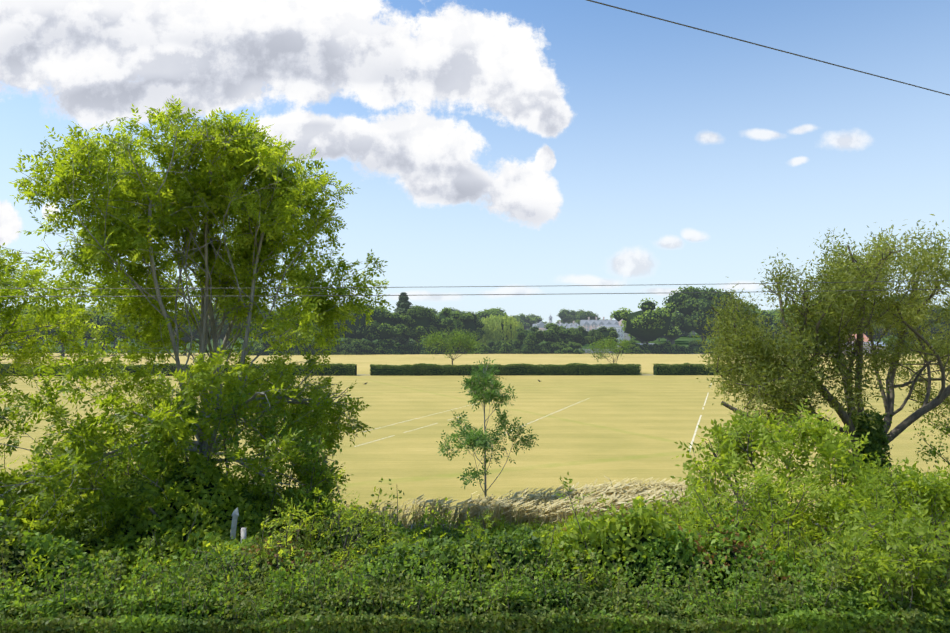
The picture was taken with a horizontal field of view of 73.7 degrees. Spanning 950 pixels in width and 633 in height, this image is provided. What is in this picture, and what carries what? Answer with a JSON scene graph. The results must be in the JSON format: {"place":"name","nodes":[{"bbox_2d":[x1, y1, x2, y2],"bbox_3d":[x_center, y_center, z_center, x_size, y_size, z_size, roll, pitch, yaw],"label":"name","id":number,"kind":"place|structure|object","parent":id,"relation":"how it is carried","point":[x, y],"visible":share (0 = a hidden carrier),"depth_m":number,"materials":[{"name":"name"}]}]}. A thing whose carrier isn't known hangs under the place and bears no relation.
{"place":"outdoors","nodes":[
{"label":"outdoors","id":0,"kind":"place"},
{"bbox_2d":[0,436,949,599],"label":"bushes","id":1,"kind":"object","parent":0,"point":[645,517],"visible":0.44,"depth_m":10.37,"materials":[{"name":"plant"}]},
{"bbox_2d":[0,330,949,523],"bbox_3d":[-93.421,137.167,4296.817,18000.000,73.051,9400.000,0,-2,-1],"label":"ground","id":2,"kind":"structure","parent":0,"point":[618,428],"depth_m":39.69,"materials":[{"name":"yellow plant"}]},
{"bbox_2d":[0,309,49,355],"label":"tree","id":3,"kind":"object","parent":2,"relation":"on","point":[22,327],"visible":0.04,"depth_m":208.14,"materials":[{"name":"green plant"}]},
{"bbox_2d":[0,242,104,407],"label":"tree","id":4,"kind":"object","parent":2,"relation":"on","point":[23,321],"depth_m":15.40,"materials":[{"name":"plant"}]},
{"bbox_2d":[32,305,87,355],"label":"tree","id":5,"kind":"object","parent":2,"relation":"on","point":[52,331],"visible":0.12,"depth_m":213.29,"materials":[{"name":"green plant"}]},
{"bbox_2d":[5,430,180,537],"bbox_3d":[-7.677,3.933,13.127,3.181,3.414,3.719,0,-2,-1],"label":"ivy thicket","id":6,"kind":"object","parent":2,"relation":"on","point":[26,467],"depth_m":12.78,"materials":[{"name":"plant"}]},
{"bbox_2d":[79,310,121,353],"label":"tree","id":7,"kind":"object","parent":2,"relation":"on","point":[98,321],"visible":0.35,"depth_m":221.47,"materials":[{"name":"green plant"}]},
{"bbox_2d":[117,306,166,346],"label":"tree","id":8,"kind":"object","parent":2,"relation":"on","point":[124,336],"visible":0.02,"depth_m":223.09,"materials":[{"name":"green plant"}]},
{"bbox_2d":[173,311,211,354],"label":"tree","id":9,"kind":"object","parent":2,"relation":"on","point":[186,337],"visible":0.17,"depth_m":234.60,"materials":[{"name":"green plant"}]},
{"bbox_2d":[0,95,393,545],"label":"ash","id":10,"kind":"object","parent":2,"relation":"on","point":[121,235],"depth_m":13.52},
{"bbox_2d":[142,529,271,594],"bbox_3d":[-3.610,4.063,8.034,1.965,2.716,1.280,0,-2,-1],"label":"bush","id":11,"kind":"object","parent":2,"relation":"on","point":[183,555],"depth_m":8.14,"materials":[{"name":"plant"}]},
{"bbox_2d":[99,384,345,536],"bbox_3d":[-5.015,3.453,12.446,4.822,4.325,4.441,0,-2,-1],"label":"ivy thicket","id":12,"kind":"object","parent":2,"relation":"on","point":[309,445],"depth_m":12.38,"materials":[{"name":"plant"}]},
{"bbox_2d":[196,302,251,353],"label":"tree","id":13,"kind":"object","parent":2,"relation":"on","point":[223,332],"visible":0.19,"depth_m":235.79,"materials":[{"name":"green plant"}]},
{"bbox_2d":[230,507,246,542],"bbox_3d":[-4.056,4.389,10.744,0.574,2.240,0.157,-1,-3,33],"label":"broken post","id":14,"kind":"object","parent":2,"relation":"on","point":[235,514],"visible":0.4,"depth_m":10.83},
{"bbox_2d":[239,310,277,339],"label":"tree","id":15,"kind":"object","parent":2,"relation":"on","point":[260,338],"visible":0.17,"depth_m":241.88,"materials":[{"name":"green plant"}]},
{"bbox_2d":[246,338,271,355],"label":"bush","id":16,"kind":"object","parent":2,"relation":"on","point":[258,347],"visible":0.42,"depth_m":229.14,"materials":[{"name":"green plant"}]},
{"bbox_2d":[256,336,288,354],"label":"tree","id":17,"kind":"object","parent":2,"relation":"on","point":[267,344],"visible":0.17,"depth_m":231.26,"materials":[{"name":"green plant"}]},
{"bbox_2d":[272,312,319,340],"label":"tree","id":18,"kind":"object","parent":2,"relation":"on","point":[292,330],"visible":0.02,"depth_m":236.81,"materials":[{"name":"green plant"}]},
{"bbox_2d":[283,340,312,354],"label":"bush","id":19,"kind":"object","parent":2,"relation":"on","point":[296,351],"visible":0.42,"depth_m":235.03,"materials":[{"name":"green plant"}]},
{"bbox_2d":[299,339,315,354],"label":"bush","id":20,"kind":"object","parent":2,"relation":"on","point":[313,353],"visible":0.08,"depth_m":238.43,"materials":[{"name":"green plant"}]},
{"bbox_2d":[312,346,327,354],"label":"bush","id":21,"kind":"object","parent":2,"relation":"on","point":[320,351],"visible":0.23,"depth_m":240.13,"materials":[{"name":"green plant"}]},
{"bbox_2d":[248,491,402,573],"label":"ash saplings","id":22,"kind":"object","parent":2,"relation":"on","point":[347,512],"depth_m":10.22,"materials":[{"name":"plant"}]},
{"bbox_2d":[312,306,347,343],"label":"tree","id":23,"kind":"object","parent":2,"relation":"on","point":[338,325],"visible":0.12,"depth_m":247.06,"materials":[{"name":"green plant"}]},
{"bbox_2d":[325,343,340,354],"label":"bush","id":24,"kind":"object","parent":2,"relation":"on","point":[337,348],"visible":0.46,"depth_m":241.49,"materials":[{"name":"green plant"}]},
{"bbox_2d":[337,338,368,354],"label":"bush","id":25,"kind":"object","parent":2,"relation":"on","point":[350,346],"visible":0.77,"depth_m":241.22,"materials":[{"name":"green plant"}]},
{"bbox_2d":[339,303,386,339],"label":"tree","id":26,"kind":"object","parent":2,"relation":"on","point":[359,330],"visible":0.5,"depth_m":248.08,"materials":[{"name":"green plant"}]},
{"bbox_2d":[360,340,380,354],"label":"bush","id":27,"kind":"object","parent":2,"relation":"on","point":[370,350],"visible":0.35,"depth_m":244.00,"materials":[{"name":"green plant"}]},
{"bbox_2d":[363,309,406,340],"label":"tree","id":28,"kind":"object","parent":2,"relation":"on","point":[389,326],"visible":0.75,"depth_m":249.85,"materials":[{"name":"green plant"}]},
{"bbox_2d":[375,339,404,353],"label":"bush","id":29,"kind":"object","parent":2,"relation":"on","point":[385,346],"visible":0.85,"depth_m":247.54,"materials":[{"name":"green plant"}]},
{"bbox_2d":[0,363,787,375],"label":"hedge","id":30,"kind":"object","parent":2,"relation":"on","point":[521,370],"visible":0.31,"depth_m":94.36,"materials":[{"name":"green"}]},
{"bbox_2d":[396,344,405,353],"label":"bush","id":31,"kind":"object","parent":2,"relation":"on","point":[402,347],"visible":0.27,"depth_m":253.40,"materials":[{"name":"green plant"}]},
{"bbox_2d":[391,292,422,346],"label":"tree","id":32,"kind":"object","parent":2,"relation":"on","point":[403,304],"visible":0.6,"depth_m":259.88,"materials":[{"name":"green plant"}]},
{"bbox_2d":[404,344,417,353],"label":"bush","id":33,"kind":"object","parent":2,"relation":"on","point":[410,349],"visible":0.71,"depth_m":249.79,"materials":[{"name":"green plant"}]},
{"bbox_2d":[399,305,439,342],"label":"tree","id":34,"kind":"object","parent":2,"relation":"on","point":[417,320],"visible":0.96,"depth_m":254.76,"materials":[{"name":"green plant"}]},
{"bbox_2d":[412,341,439,353],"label":"bush","id":35,"kind":"object","parent":2,"relation":"on","point":[420,348],"visible":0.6,"depth_m":250.27,"materials":[{"name":"green plant"}]},
{"bbox_2d":[429,307,462,339],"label":"tree","id":36,"kind":"object","parent":2,"relation":"on","point":[447,318],"visible":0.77,"depth_m":261.22,"materials":[{"name":"green plant"}]},
{"bbox_2d":[400,507,493,540],"bbox_3d":[-0.644,4.959,13.822,2.104,1.375,2.024,0,-2,-1],"label":"bramble","id":37,"kind":"object","parent":2,"relation":"on","point":[448,533],"depth_m":14.06,"materials":[{"name":"plant"}]},
{"bbox_2d":[440,338,454,353],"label":"tree","id":38,"kind":"object","parent":2,"relation":"on","point":[446,350],"visible":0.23,"depth_m":254.09,"materials":[{"name":"green plant"}]},
{"bbox_2d":[417,328,486,364],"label":"hedge tree","id":39,"kind":"object","parent":2,"relation":"on","point":[464,337],"depth_m":100.94,"materials":[{"name":"plant"}]},
{"bbox_2d":[452,345,467,353],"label":"bush","id":40,"kind":"object","parent":2,"relation":"on","point":[462,352],"visible":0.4,"depth_m":254.22,"materials":[{"name":"green plant"}]},
{"bbox_2d":[5,596,934,632],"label":"garden hedge shade","id":41,"kind":"object","parent":2,"relation":"on","point":[481,612],"visible":0.02,"depth_m":7.55,"materials":[{"name":"plant"}]},
{"bbox_2d":[0,529,949,632],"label":"hedge","id":42,"kind":"object","parent":41,"relation":"attached to","point":[876,619],"visible":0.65,"depth_m":7.49,"materials":[{"name":"green plant"}]},
{"bbox_2d":[457,311,484,340],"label":"tree","id":43,"kind":"object","parent":2,"relation":"on","point":[471,323],"visible":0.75,"depth_m":268.81,"materials":[{"name":"green plant"}]},
{"bbox_2d":[0,471,946,594],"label":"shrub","id":44,"kind":"object","parent":2,"relation":"on","point":[632,549],"visible":0.08,"depth_m":8.54,"materials":[{"name":"plant"}]},
{"bbox_2d":[0,0,949,296],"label":"overhead cables","id":45,"kind":"object","parent":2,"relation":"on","point":[458,286],"visible":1,"depth_m":9.96,"materials":[{"name":"grey plastic"}]},
{"bbox_2d":[0,436,949,603],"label":"wild strip","id":46,"kind":"object","parent":2,"relation":"on","point":[400,550],"depth_m":8.84,"materials":[{"name":"plant"}]},
{"bbox_2d":[470,343,489,353],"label":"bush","id":47,"kind":"object","parent":2,"relation":"on","point":[486,348],"visible":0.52,"depth_m":256.94,"materials":[{"name":"green plant"}]},
{"bbox_2d":[436,357,538,501],"bbox_3d":[0.363,3.467,18.073,3.024,4.655,2.340,0,-2,-1],"label":"sapling","id":48,"kind":"object","parent":2,"relation":"on","point":[478,386],"depth_m":18.14,"materials":[{"name":"plant"}]},
{"bbox_2d":[477,308,499,318],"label":"tree","id":49,"kind":"object","parent":2,"relation":"on","point":[479,312],"visible":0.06,"depth_m":397.57,"materials":[{"name":"green plant"}]},
{"bbox_2d":[478,309,505,321],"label":"tree","id":50,"kind":"object","parent":2,"relation":"on","point":[485,314],"visible":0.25,"depth_m":358.10,"materials":[{"name":"green plant"}]},
{"bbox_2d":[486,340,501,353],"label":"bush","id":51,"kind":"object","parent":2,"relation":"on","point":[494,345],"visible":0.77,"depth_m":261.58,"materials":[{"name":"green plant"}]},
{"bbox_2d":[478,314,523,345],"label":"tree","id":52,"kind":"object","parent":2,"relation":"on","point":[500,327],"visible":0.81,"depth_m":276.09,"materials":[{"name":"green plant"}]},
{"bbox_2d":[493,342,513,353],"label":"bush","id":53,"kind":"object","parent":2,"relation":"on","point":[502,350],"visible":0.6,"depth_m":258.36,"materials":[{"name":"green plant"}]},
{"bbox_2d":[499,339,522,353],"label":"tree","id":54,"kind":"object","parent":2,"relation":"on","point":[514,343],"visible":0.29,"depth_m":259.77,"materials":[{"name":"green plant"}]},
{"bbox_2d":[511,313,535,329],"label":"tree","id":55,"kind":"object","parent":2,"relation":"on","point":[529,322],"visible":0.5,"depth_m":529.98,"materials":[{"name":"green plant"}]},
{"bbox_2d":[512,339,541,353],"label":"bush","id":56,"kind":"object","parent":2,"relation":"on","point":[527,346],"visible":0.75,"depth_m":257.25,"materials":[{"name":"green plant"}]},
{"bbox_2d":[514,325,550,343],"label":"tree","id":57,"kind":"object","parent":2,"relation":"on","point":[534,334],"visible":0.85,"depth_m":261.87,"materials":[{"name":"green plant"}]},
{"bbox_2d":[354,383,711,450],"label":"pitch lines","id":58,"kind":"object","parent":2,"relation":"on","point":[690,447],"visible":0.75,"depth_m":39.15,"materials":[{"name":"paint"}]},
{"bbox_2d":[530,317,544,328],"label":"tree","id":59,"kind":"object","parent":2,"relation":"on","point":[537,319],"visible":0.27,"depth_m":569.40,"materials":[{"name":"green plant"}]},
{"bbox_2d":[533,344,549,353],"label":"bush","id":60,"kind":"object","parent":2,"relation":"on","point":[543,349],"visible":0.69,"depth_m":257.55,"materials":[{"name":"green plant"}]},
{"bbox_2d":[541,341,554,353],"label":"bush","id":61,"kind":"object","parent":2,"relation":"on","point":[548,344],"visible":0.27,"depth_m":262.57,"materials":[{"name":"green plant"}]},
{"bbox_2d":[543,323,573,343],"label":"tree","id":62,"kind":"object","parent":2,"relation":"on","point":[559,334],"visible":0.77,"depth_m":267.45,"materials":[{"name":"green plant"}]},
{"bbox_2d":[550,342,568,353],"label":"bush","id":63,"kind":"object","parent":2,"relation":"on","point":[560,348],"visible":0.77,"depth_m":260.30,"materials":[{"name":"green plant"}]},
{"bbox_2d":[511,535,620,595],"bbox_3d":[1.317,4.197,8.327,1.686,2.471,1.364,0,-2,-1],"label":"bush","id":64,"kind":"object","parent":2,"relation":"on","point":[538,559],"depth_m":8.20,"materials":[{"name":"plant"}]},
{"bbox_2d":[556,308,577,323],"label":"tree","id":65,"kind":"object","parent":2,"relation":"on","point":[566,316],"visible":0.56,"depth_m":543.51,"materials":[{"name":"green plant"}]},
{"bbox_2d":[566,342,584,353],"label":"bush","id":66,"kind":"object","parent":2,"relation":"on","point":[573,347],"visible":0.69,"depth_m":258.86,"materials":[{"name":"green plant"}]},
{"bbox_2d":[534,493,628,542],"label":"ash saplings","id":67,"kind":"object","parent":2,"relation":"on","point":[591,513],"depth_m":9.51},
{"bbox_2d":[568,325,595,348],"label":"tree","id":68,"kind":"object","parent":2,"relation":"on","point":[582,336],"visible":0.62,"depth_m":269.52,"materials":[{"name":"green plant"}]},
{"bbox_2d":[538,317,629,340],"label":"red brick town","id":69,"kind":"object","parent":2,"relation":"on","point":[620,324],"visible":0.23,"depth_m":462.68},
{"bbox_2d":[537,323,623,341],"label":"window glass","id":70,"kind":"object","parent":69,"relation":"attached to","point":[592,328],"visible":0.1,"depth_m":462.56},
{"bbox_2d":[597,328,623,339],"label":"building","id":71,"kind":"structure","parent":69,"relation":"attached to","point":[618,333],"depth_m":406.92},
{"bbox_2d":[575,309,600,324],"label":"tree","id":72,"kind":"object","parent":2,"relation":"on","point":[583,315],"visible":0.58,"depth_m":524.77,"materials":[{"name":"green plant"}]},
{"bbox_2d":[236,474,945,530],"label":"long grass","id":73,"kind":"structure","parent":2,"relation":"on","point":[527,509],"depth_m":16.58,"materials":[{"name":"plant"}]},
{"bbox_2d":[579,349,613,352],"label":"panel fence","id":74,"kind":"object","parent":2,"relation":"on","point":[595,351],"visible":0.31,"depth_m":271.68,"materials":[{"name":"grey wood"}]},
{"bbox_2d":[587,326,619,348],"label":"tree","id":75,"kind":"object","parent":2,"relation":"on","point":[611,332],"visible":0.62,"depth_m":269.30,"materials":[{"name":"green plant"}]},
{"bbox_2d":[584,335,634,363],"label":"hedge tree","id":76,"kind":"object","parent":2,"relation":"on","point":[607,343],"depth_m":100.51,"materials":[{"name":"plant"}]},
{"bbox_2d":[614,339,640,353],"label":"bush","id":77,"kind":"object","parent":2,"relation":"on","point":[636,348],"visible":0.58,"depth_m":258.69,"materials":[{"name":"green plant"}]},
{"bbox_2d":[627,334,657,342],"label":"tree","id":78,"kind":"object","parent":2,"relation":"on","point":[637,339],"depth_m":307.92,"materials":[{"name":"green plant"}]},
{"bbox_2d":[638,343,649,353],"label":"bush","id":79,"kind":"object","parent":2,"relation":"on","point":[641,350],"visible":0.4,"depth_m":260.88,"materials":[{"name":"green plant"}]},
{"bbox_2d":[610,298,681,345],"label":"tree","id":80,"kind":"object","parent":2,"relation":"on","point":[647,322],"visible":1,"depth_m":260.43,"materials":[{"name":"green plant"}]},
{"bbox_2d":[643,343,662,353],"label":"bush","id":81,"kind":"object","parent":2,"relation":"on","point":[654,348],"visible":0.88,"depth_m":260.20,"materials":[{"name":"green plant"}]},
{"bbox_2d":[658,342,674,353],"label":"bush","id":82,"kind":"object","parent":2,"relation":"on","point":[667,348],"visible":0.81,"depth_m":261.95,"materials":[{"name":"green plant"}]},
{"bbox_2d":[659,316,691,344],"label":"tree","id":83,"kind":"object","parent":2,"relation":"on","point":[684,333],"visible":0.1,"depth_m":333.34,"materials":[{"name":"green plant"}]},
{"bbox_2d":[674,344,691,353],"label":"bush","id":84,"kind":"object","parent":2,"relation":"on","point":[682,349],"visible":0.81,"depth_m":261.14,"materials":[{"name":"green plant"}]},
{"bbox_2d":[687,340,707,353],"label":"bush","id":85,"kind":"object","parent":2,"relation":"on","point":[694,346],"visible":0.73,"depth_m":262.78,"materials":[{"name":"green plant"}]},
{"bbox_2d":[662,285,747,341],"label":"tree","id":86,"kind":"object","parent":2,"relation":"on","point":[691,307],"visible":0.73,"depth_m":268.39,"materials":[{"name":"green plant"}]},
{"bbox_2d":[664,502,788,574],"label":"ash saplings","id":87,"kind":"object","parent":2,"relation":"on","point":[690,527],"depth_m":9.06,"materials":[{"name":"plant"}]},
{"bbox_2d":[627,452,858,568],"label":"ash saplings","id":88,"kind":"object","parent":2,"relation":"on","point":[760,478],"depth_m":10.14,"materials":[{"name":"plant"}]},
{"bbox_2d":[731,300,759,332],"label":"tree","id":89,"kind":"object","parent":2,"relation":"on","point":[756,309],"visible":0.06,"depth_m":264.96,"materials":[{"name":"green plant"}]},
{"bbox_2d":[755,309,792,343],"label":"tree","id":90,"kind":"object","parent":2,"relation":"on","point":[772,324],"visible":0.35,"depth_m":262.18,"materials":[{"name":"green plant"}]},
{"bbox_2d":[669,398,892,532],"bbox_3d":[5.831,3.579,11.976,4.093,4.051,3.725,0,-2,-1],"label":"bush","id":91,"kind":"object","parent":2,"relation":"on","point":[819,429],"depth_m":11.80,"materials":[{"name":"plant"}]},
{"bbox_2d":[773,304,820,333],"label":"tree","id":92,"kind":"object","parent":2,"relation":"on","point":[793,314],"visible":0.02,"depth_m":265.07,"materials":[{"name":"green plant"}]},
{"bbox_2d":[693,214,949,494],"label":"tree","id":93,"kind":"object","parent":2,"relation":"on","point":[832,322],"depth_m":16.10,"materials":[{"name":"plant"}]},
{"bbox_2d":[778,490,949,588],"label":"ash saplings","id":94,"kind":"object","parent":2,"relation":"on","point":[860,532],"depth_m":9.02,"materials":[{"name":"plant"}]},
{"bbox_2d":[842,343,885,354],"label":"house","id":95,"kind":"structure","parent":2,"relation":"on","point":[869,348],"depth_m":230.81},
{"bbox_2d":[846,410,899,500],"bbox_3d":[10.550,4.137,16.580,1.451,3.324,1.599,2,-3,-38],"label":"ivy tree","id":96,"kind":"object","parent":2,"relation":"on","point":[877,438],"visible":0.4,"depth_m":16.41,"materials":[{"name":"green plant"}]},
{"bbox_2d":[808,454,949,582],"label":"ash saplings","id":97,"kind":"object","parent":2,"relation":"on","point":[923,484],"depth_m":9.73,"materials":[{"name":"plant"}]},
{"bbox_2d":[854,306,908,339],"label":"tree","id":98,"kind":"object","parent":2,"relation":"on","point":[875,330],"visible":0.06,"depth_m":265.09,"materials":[{"name":"green plant"}]},
{"bbox_2d":[859,459,949,531],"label":"bush","id":99,"kind":"object","parent":2,"relation":"on","point":[898,481],"depth_m":12.88,"materials":[{"name":"plant"}]},
{"bbox_2d":[891,293,949,343],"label":"tree","id":100,"kind":"object","parent":2,"relation":"on","point":[931,320],"visible":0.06,"depth_m":269.00,"materials":[{"name":"green plant"}]},
{"bbox_2d":[910,395,949,468],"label":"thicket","id":101,"kind":"object","parent":2,"relation":"on","point":[932,452],"depth_m":17.40,"materials":[{"name":"plant"}]},
{"bbox_2d":[934,403,949,434],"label":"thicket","id":102,"kind":"object","parent":2,"relation":"on","point":[946,424],"depth_m":19.21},
{"bbox_2d":[0,539,949,632],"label":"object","id":103,"kind":"object","parent":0,"point":[416,612],"visible":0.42,"depth_m":7.43,"materials":[{"name":"plant"}]},
{"bbox_2d":[0,576,949,632],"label":"garden hedge leaves","id":104,"kind":"object","parent":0,"point":[196,624],"visible":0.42,"depth_m":7.32,"materials":[{"name":"plant"}]},
{"bbox_2d":[0,419,949,595],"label":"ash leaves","id":105,"kind":"object","parent":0,"point":[478,527],"visible":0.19,"depth_m":10.02,"materials":[{"name":"plant"}]},
{"bbox_2d":[0,473,949,595],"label":"shrub","id":106,"kind":"object","parent":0,"point":[251,586],"visible":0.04,"depth_m":9.79,"materials":[{"name":"plant"}]},
{"bbox_2d":[0,0,949,323],"label":"sky","id":107,"kind":"structure","parent":0,"point":[540,146],"materials":[{"name":"blue"}]},
{"bbox_2d":[533,315,622,328],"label":"slate town roof","id":108,"kind":"object","parent":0,"point":[605,323],"visible":0.67,"depth_m":467.57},
{"bbox_2d":[225,504,947,593],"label":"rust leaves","id":109,"kind":"object","parent":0,"point":[740,543],"visible":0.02,"depth_m":8.85,"materials":[{"name":"plant"}]},
{"bbox_2d":[849,333,869,341],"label":"roof","id":110,"kind":"structure","parent":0,"point":[865,337],"depth_m":232.16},
{"bbox_2d":[794,496,949,629],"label":"bush","id":111,"kind":"object","parent":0,"point":[880,567],"depth_m":7.83,"materials":[{"name":"plant"}]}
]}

